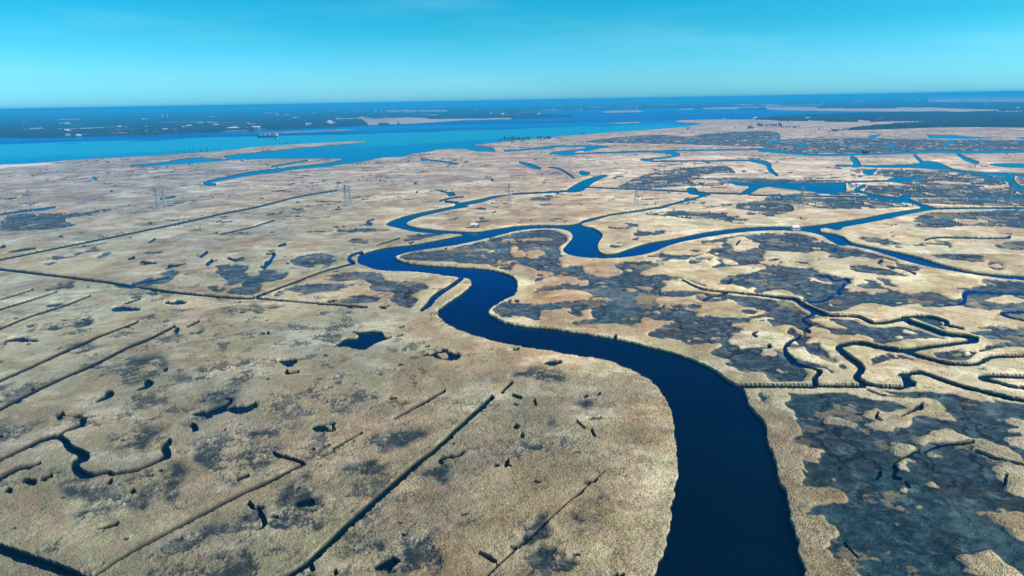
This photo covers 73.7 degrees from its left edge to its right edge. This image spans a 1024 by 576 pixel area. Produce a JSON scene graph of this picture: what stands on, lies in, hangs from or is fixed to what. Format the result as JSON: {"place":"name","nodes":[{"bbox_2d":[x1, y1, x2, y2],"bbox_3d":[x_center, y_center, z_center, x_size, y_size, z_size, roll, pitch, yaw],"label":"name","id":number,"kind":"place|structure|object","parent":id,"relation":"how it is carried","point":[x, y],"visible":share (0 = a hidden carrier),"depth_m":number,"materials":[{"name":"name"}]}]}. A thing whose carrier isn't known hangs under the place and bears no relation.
{"place":"outdoors","nodes":[
{"label":"outdoors","id":0,"kind":"place"},
{"bbox_2d":[0,94,1023,575],"bbox_3d":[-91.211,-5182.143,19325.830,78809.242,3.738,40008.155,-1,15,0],"label":"ground","id":1,"kind":"structure","parent":0,"point":[320,232],"depth_m":338.91,"materials":[{"name":"beige plant"}]},
{"bbox_2d":[26,189,34,209],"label":"power pylon","id":2,"kind":"object","parent":1,"relation":"on","point":[29,191],"visible":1,"depth_m":830.51,"materials":[{"name":"metal"}]},
{"bbox_2d":[152,189,160,208],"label":"power pylon","id":3,"kind":"object","parent":1,"relation":"on","point":[156,195],"visible":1,"depth_m":822.67,"materials":[{"name":"metal"}]},
{"bbox_2d":[159,190,168,211],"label":"power pylon","id":4,"kind":"object","parent":1,"relation":"on","point":[162,194],"visible":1,"depth_m":796.00,"materials":[{"name":"metal"}]},
{"bbox_2d":[341,185,348,203],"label":"power pylon","id":5,"kind":"object","parent":1,"relation":"on","point":[344,188],"visible":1,"depth_m":821.85,"materials":[{"name":"metal"}]},
{"bbox_2d":[346,186,353,206],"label":"power pylon","id":6,"kind":"object","parent":1,"relation":"on","point":[348,192],"visible":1,"depth_m":810.31,"materials":[{"name":"metal"}]},
{"bbox_2d":[469,223,479,227],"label":"marsh cabin","id":7,"kind":"object","parent":1,"relation":"on","point":[474,225],"visible":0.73,"depth_m":661.53,"materials":[{"name":"white wood"}]},
{"bbox_2d":[506,184,511,204],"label":"power pylon","id":8,"kind":"object","parent":1,"relation":"on","point":[509,195],"visible":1,"depth_m":799.25,"materials":[{"name":"metal"}]},
{"bbox_2d":[0,96,1023,137],"bbox_3d":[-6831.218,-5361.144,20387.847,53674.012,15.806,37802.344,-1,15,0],"label":"woodland","id":9,"kind":"object","parent":1,"relation":"on","point":[111,121],"visible":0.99,"depth_m":6033.95,"materials":[{"name":"green plant"}]},
{"bbox_2d":[82,260,1023,575],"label":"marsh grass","id":10,"kind":"structure","parent":1,"relation":"on","point":[862,458],"depth_m":220.75,"materials":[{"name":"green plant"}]},
{"bbox_2d":[632,185,639,206],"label":"power pylon","id":11,"kind":"object","parent":1,"relation":"on","point":[637,193],"visible":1,"depth_m":772.06,"materials":[{"name":"metal"}]},
{"bbox_2d":[789,225,801,230],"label":"marsh cabin","id":12,"kind":"object","parent":1,"relation":"on","point":[795,227],"visible":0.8,"depth_m":620.11,"materials":[{"name":"white wood"}]},
{"bbox_2d":[797,186,806,209],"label":"power pylon","id":13,"kind":"object","parent":1,"relation":"on","point":[802,198],"visible":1,"depth_m":732.13,"materials":[{"name":"metal"}]},
{"bbox_2d":[1004,181,1015,203],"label":"power pylon","id":14,"kind":"object","parent":1,"relation":"on","point":[1010,187],"visible":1,"depth_m":750.12,"materials":[{"name":"metal"}]},
{"bbox_2d":[0,108,1023,575],"bbox_3d":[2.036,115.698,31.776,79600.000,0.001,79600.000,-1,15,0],"label":"water","id":15,"kind":"structure","parent":0,"point":[730,512],"depth_m":405.08,"materials":[{"name":"blue liquid"}]},
{"bbox_2d":[257,132,278,136],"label":"cargo ship","id":16,"kind":"object","parent":15,"relation":"on","point":[269,135],"visible":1,"depth_m":2669.91,"materials":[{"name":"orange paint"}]},
{"bbox_2d":[0,0,1023,111],"label":"sky","id":17,"kind":"structure","parent":0,"point":[56,55],"materials":[{"name":"blue"}]}
]}

